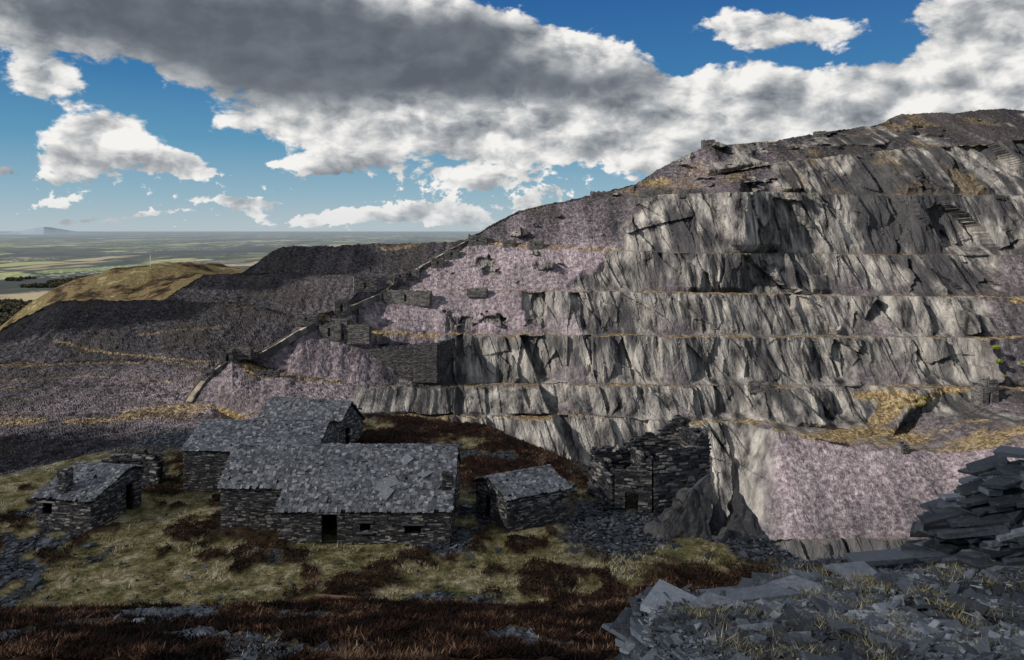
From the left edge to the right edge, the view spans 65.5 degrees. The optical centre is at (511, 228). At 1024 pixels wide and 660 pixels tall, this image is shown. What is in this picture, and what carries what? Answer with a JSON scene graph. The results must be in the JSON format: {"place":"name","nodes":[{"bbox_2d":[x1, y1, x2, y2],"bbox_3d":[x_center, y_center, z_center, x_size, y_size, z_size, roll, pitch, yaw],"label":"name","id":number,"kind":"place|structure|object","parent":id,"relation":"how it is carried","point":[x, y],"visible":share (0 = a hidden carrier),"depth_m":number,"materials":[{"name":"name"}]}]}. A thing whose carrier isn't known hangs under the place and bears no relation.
{"place":"outdoors","nodes":[
{"label":"outdoors","id":0,"kind":"place"},
{"bbox_2d":[0,227,106,234],"bbox_3d":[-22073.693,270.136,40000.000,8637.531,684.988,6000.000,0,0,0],"label":"distant mountains","id":1,"kind":"structure","parent":0,"point":[45,231],"depth_m":39197.61,"materials":[{"name":"blue"}]},
{"bbox_2d":[0,262,245,329],"bbox_3d":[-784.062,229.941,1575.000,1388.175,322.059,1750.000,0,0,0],"label":"grassy hill","id":2,"kind":"structure","parent":0,"point":[161,281],"depth_m":1468.81,"materials":[{"name":"plant"}]},
{"bbox_2d":[0,231,480,313],"bbox_3d":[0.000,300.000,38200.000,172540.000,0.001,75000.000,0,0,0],"label":"lowland plain","id":3,"kind":"structure","parent":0,"point":[43,258],"depth_m":12433.55,"materials":[{"name":"green plant"}]},
{"bbox_2d":[0,274,93,325],"bbox_3d":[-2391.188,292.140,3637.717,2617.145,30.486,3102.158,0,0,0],"label":"woodland","id":4,"kind":"object","parent":3,"relation":"on","point":[13,306],"visible":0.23,"depth_m":3187.76,"materials":[{"name":"green plant"}]},
{"bbox_2d":[0,414,795,659],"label":"heath ground","id":5,"kind":"structure","parent":0,"point":[215,536],"depth_m":47.05,"materials":[{"name":"green plant"}]},
{"bbox_2d":[29,461,144,531],"bbox_3d":[-28.456,17.734,53.824,4.564,4.132,5.757,0,0,10],"label":"slate hut","id":6,"kind":"object","parent":5,"relation":"on","point":[80,496],"visible":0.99,"depth_m":52.10,"materials":[{"name":"stone"}]},
{"bbox_2d":[99,449,165,483],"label":"stone walls","id":7,"kind":"structure","parent":5,"relation":"on","point":[152,467],"depth_m":60.53,"materials":[{"name":"stone"}]},
{"bbox_2d":[180,418,341,491],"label":"slate workshop","id":8,"kind":"structure","parent":5,"relation":"on","point":[206,448],"depth_m":60.22,"materials":[{"name":"stone"}]},
{"bbox_2d":[256,396,364,443],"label":"slate barn","id":9,"kind":"structure","parent":5,"relation":"on","point":[350,415],"depth_m":70.78,"materials":[{"name":"stone"}]},
{"bbox_2d":[315,594,353,599],"bbox_3d":[-7.874,16.336,35.295,1.782,0.081,0.200,0,0,7],"label":"timber plank","id":10,"kind":"object","parent":5,"relation":"on","point":[331,596],"visible":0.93,"depth_m":35.25,"materials":[{"name":"wood"}]},
{"bbox_2d":[217,443,461,544],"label":"slate cottage","id":11,"kind":"structure","parent":5,"relation":"on","point":[293,493],"depth_m":51.03,"materials":[{"name":"grey stone"}]},
{"bbox_2d":[0,412,782,659],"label":"heather","id":12,"kind":"object","parent":5,"relation":"on","point":[386,647],"visible":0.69,"depth_m":27.89,"materials":[{"name":"brown plant"}]},
{"bbox_2d":[0,418,800,659],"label":"slate scatter","id":13,"kind":"object","parent":5,"relation":"on","point":[36,579],"visible":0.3,"depth_m":47.09,"materials":[{"name":"grey stone"}]},
{"bbox_2d":[601,549,913,659],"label":"slate slabs","id":14,"kind":"structure","parent":13,"relation":"on","point":[625,627],"depth_m":12.67,"materials":[{"name":"stone"}]},
{"bbox_2d":[471,464,571,532],"bbox_3d":[0.606,17.998,53.494,5.113,3.504,4.976,0,0,-30],"label":"slate hut","id":15,"kind":"object","parent":5,"relation":"on","point":[520,499],"visible":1,"depth_m":52.09,"materials":[{"name":"stone"}]},
{"bbox_2d":[587,415,711,513],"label":"ruined slate building","id":16,"kind":"structure","parent":5,"relation":"on","point":[654,473],"depth_m":55.43,"materials":[{"name":"stone"}]},
{"bbox_2d":[643,520,663,538],"bbox_3d":[9.199,19.313,50.202,1.573,1.185,1.808,0,0,-19],"label":"boulder","id":17,"kind":"object","parent":5,"relation":"on","point":[653,527],"visible":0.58,"depth_m":50.50,"materials":[{"name":"stone"}]},
{"bbox_2d":[660,473,712,539],"bbox_3d":[10.982,17.876,50.558,3.513,4.775,2.257,0,0,-6],"label":"boulder","id":18,"kind":"object","parent":5,"relation":"on","point":[688,513],"visible":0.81,"depth_m":49.82,"materials":[{"name":"stone"}]},
{"bbox_2d":[709,502,726,532],"bbox_3d":[13.273,18.885,51.339,1.539,2.811,1.720,0,0,38],"label":"boulder","id":19,"kind":"object","parent":5,"relation":"on","point":[718,521],"visible":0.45,"depth_m":50.68,"materials":[{"name":"stone"}]},
{"bbox_2d":[715,527,728,542],"bbox_3d":[12.914,19.309,49.662,1.249,1.205,1.025,0,0,-34],"label":"boulder","id":20,"kind":"object","parent":5,"relation":"on","point":[723,534],"visible":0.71,"depth_m":49.52,"materials":[{"name":"stone"}]},
{"bbox_2d":[725,488,770,541],"bbox_3d":[15.088,18.541,50.992,3.207,3.922,2.094,0,0,6],"label":"boulder","id":21,"kind":"object","parent":5,"relation":"on","point":[742,519],"visible":0.61,"depth_m":50.54,"materials":[{"name":"stone"}]},
{"bbox_2d":[0,0,1023,230],"label":"sky","id":22,"kind":"structure","parent":0,"point":[116,115],"materials":[{"name":"blue"}]},
{"bbox_2d":[193,108,1023,560],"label":"quarry hillside","id":23,"kind":"structure","parent":0,"point":[845,294],"depth_m":408.72,"materials":[{"name":"grey stone"}]},
{"bbox_2d":[183,361,227,402],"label":"quarry incline","id":24,"kind":"object","parent":23,"relation":"on","point":[192,395],"visible":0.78,"depth_m":349.67,"materials":[{"name":"stone"}]},
{"bbox_2d":[201,367,214,380],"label":"quarry ruin","id":25,"kind":"object","parent":23,"relation":"on","point":[206,372],"visible":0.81,"depth_m":352.71,"materials":[{"name":"stone"}]},
{"bbox_2d":[220,347,233,364],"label":"quarry ruin","id":26,"kind":"object","parent":23,"relation":"on","point":[223,353],"visible":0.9,"depth_m":359.08,"materials":[{"name":"stone"}]},
{"bbox_2d":[0,240,463,474],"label":"slate waste tips","id":27,"kind":"object","parent":23,"relation":"on","point":[81,378],"visible":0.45,"depth_m":422.01,"materials":[{"name":"grey stone"}]},
{"bbox_2d":[225,346,253,359],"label":"quarry ruin","id":28,"kind":"object","parent":23,"relation":"on","point":[246,352],"visible":0.86,"depth_m":363.01,"materials":[{"name":"stone"}]},
{"bbox_2d":[254,368,279,377],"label":"quarry ruin","id":29,"kind":"object","parent":23,"relation":"on","point":[271,373],"visible":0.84,"depth_m":357.15,"materials":[{"name":"stone"}]},
{"bbox_2d":[258,320,321,358],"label":"quarry incline","id":30,"kind":"object","parent":23,"relation":"on","point":[274,348],"visible":0.99,"depth_m":373.40,"materials":[{"name":"stone"}]},
{"bbox_2d":[295,313,318,325],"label":"quarry ruin","id":31,"kind":"object","parent":23,"relation":"on","point":[301,321],"visible":0.98,"depth_m":381.19,"materials":[{"name":"stone"}]},
{"bbox_2d":[318,320,342,340],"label":"quarry ruin","id":32,"kind":"object","parent":23,"relation":"on","point":[336,334],"visible":0.95,"depth_m":382.64,"materials":[{"name":"stone"}]},
{"bbox_2d":[321,317,349,333],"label":"quarry ruin","id":33,"kind":"object","parent":23,"relation":"on","point":[343,321],"visible":0.41,"depth_m":386.36,"materials":[{"name":"stone"}]},
{"bbox_2d":[334,298,347,315],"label":"quarry ruin","id":34,"kind":"object","parent":23,"relation":"on","point":[339,304],"visible":0.98,"depth_m":396.61,"materials":[{"name":"stone"}]},
{"bbox_2d":[328,323,371,343],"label":"quarry ruin","id":35,"kind":"object","parent":23,"relation":"on","point":[358,334],"visible":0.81,"depth_m":384.80,"materials":[{"name":"stone"}]},
{"bbox_2d":[353,275,377,291],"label":"quarry ruin","id":36,"kind":"object","parent":23,"relation":"on","point":[361,282],"visible":1,"depth_m":416.98,"materials":[{"name":"stone"}]},
{"bbox_2d":[341,278,403,311],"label":"quarry incline","id":37,"kind":"object","parent":23,"relation":"on","point":[366,301],"visible":0.83,"depth_m":414.93,"materials":[{"name":"stone"}]},
{"bbox_2d":[383,290,401,303],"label":"quarry ruin","id":38,"kind":"object","parent":23,"relation":"on","point":[387,297],"visible":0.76,"depth_m":419.17,"materials":[{"name":"stone"}]},
{"bbox_2d":[393,270,406,282],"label":"quarry ruin","id":39,"kind":"object","parent":23,"relation":"on","point":[403,276],"visible":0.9,"depth_m":429.93,"materials":[{"name":"stone"}]},
{"bbox_2d":[386,288,431,305],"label":"quarry ruin","id":40,"kind":"object","parent":23,"relation":"on","point":[418,298],"visible":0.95,"depth_m":418.70,"materials":[{"name":"stone"}]},
{"bbox_2d":[364,337,455,382],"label":"retaining wall","id":41,"kind":"structure","parent":23,"relation":"on","point":[415,359],"depth_m":384.89,"materials":[{"name":"stone"}]},
{"bbox_2d":[401,267,419,280],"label":"quarry ruin","id":42,"kind":"object","parent":23,"relation":"on","point":[415,276],"visible":0.83,"depth_m":434.59,"materials":[{"name":"stone"}]},
{"bbox_2d":[431,257,443,267],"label":"quarry ruin","id":43,"kind":"object","parent":23,"relation":"on","point":[435,262],"visible":1,"depth_m":443.43,"materials":[{"name":"stone"}]},
{"bbox_2d":[411,235,478,272],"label":"quarry incline","id":44,"kind":"object","parent":23,"relation":"on","point":[459,247],"visible":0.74,"depth_m":450.79,"materials":[{"name":"stone"}]},
{"bbox_2d":[444,250,459,259],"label":"quarry ruin","id":45,"kind":"object","parent":23,"relation":"on","point":[448,254],"visible":1,"depth_m":449.83,"materials":[{"name":"stone"}]},
{"bbox_2d":[467,287,487,296],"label":"quarry ruin","id":46,"kind":"object","parent":23,"relation":"on","point":[482,292],"visible":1,"depth_m":422.80,"materials":[{"name":"stone"}]},
{"bbox_2d":[468,234,487,244],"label":"quarry ruin","id":47,"kind":"object","parent":23,"relation":"on","point":[482,239],"visible":1,"depth_m":457.62,"materials":[{"name":"stone"}]},
{"bbox_2d":[502,239,515,247],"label":"quarry ruin","id":48,"kind":"object","parent":23,"relation":"on","point":[506,244],"visible":1,"depth_m":454.59,"materials":[{"name":"stone"}]},
{"bbox_2d":[528,240,543,249],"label":"quarry ruin","id":49,"kind":"object","parent":23,"relation":"on","point":[533,243],"visible":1,"depth_m":451.81,"materials":[{"name":"stone"}]},
{"bbox_2d":[590,191,612,200],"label":"quarry ruin","id":50,"kind":"object","parent":23,"relation":"on","point":[595,196],"visible":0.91,"depth_m":486.56,"materials":[{"name":"stone"}]},
{"bbox_2d":[640,189,671,197],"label":"quarry ruin","id":51,"kind":"object","parent":23,"relation":"on","point":[645,193],"visible":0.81,"depth_m":470.55,"materials":[{"name":"stone"}]},
{"bbox_2d":[678,188,702,197],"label":"quarry ruin","id":52,"kind":"object","parent":23,"relation":"on","point":[684,193],"visible":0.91,"depth_m":454.48,"materials":[{"name":"stone"}]},
{"bbox_2d":[701,139,714,148],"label":"quarry ruin","id":53,"kind":"object","parent":23,"relation":"on","point":[704,144],"visible":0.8,"depth_m":536.35,"materials":[{"name":"stone"}]},
{"bbox_2d":[748,380,769,392],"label":"quarry ruin","id":54,"kind":"object","parent":23,"relation":"on","point":[764,385],"visible":1,"depth_m":380.73,"materials":[{"name":"stone"}]},
{"bbox_2d":[813,131,826,137],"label":"quarry ruin","id":55,"kind":"object","parent":23,"relation":"on","point":[816,133],"visible":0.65,"depth_m":559.38,"materials":[{"name":"stone"}]},
{"bbox_2d":[895,441,909,454],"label":"quarry ruin","id":56,"kind":"object","parent":23,"relation":"on","point":[901,448],"visible":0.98,"depth_m":334.98,"materials":[{"name":"stone"}]},
{"bbox_2d":[898,345,1023,409],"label":"gorse bushes","id":57,"kind":"object","parent":23,"relation":"on","point":[999,360],"visible":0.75,"depth_m":381.96,"materials":[{"name":"green plant"}]},
{"bbox_2d":[971,382,998,405],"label":"quarry ruin","id":58,"kind":"object","parent":23,"relation":"on","point":[980,394],"visible":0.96,"depth_m":368.93,"materials":[{"name":"stone"}]},
{"bbox_2d":[979,376,997,399],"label":"quarry ruin","id":59,"kind":"object","parent":23,"relation":"on","point":[987,381],"visible":0.34,"depth_m":373.78,"materials":[{"name":"stone"}]},
{"bbox_2d":[645,566,1006,658],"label":"slate spoil bank","id":60,"kind":"structure","parent":0,"point":[667,656],"depth_m":11.52,"materials":[{"name":"grey stone"}]},
{"bbox_2d":[627,554,1023,659],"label":"slate rubble","id":61,"kind":"object","parent":60,"relation":"on","point":[672,628],"visible":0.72,"depth_m":10.76,"materials":[{"name":"grey stone"}]},
{"bbox_2d":[885,445,1023,573],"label":"slate slab stack","id":62,"kind":"object","parent":61,"relation":"on","point":[976,518],"visible":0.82,"depth_m":15.20,"materials":[{"name":"grey stone"}]},
{"bbox_2d":[648,560,1023,659],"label":"dead grass tufts","id":63,"kind":"object","parent":60,"relation":"on","point":[862,603],"visible":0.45,"depth_m":11.36,"materials":[{"name":"beige plant"}]}
]}

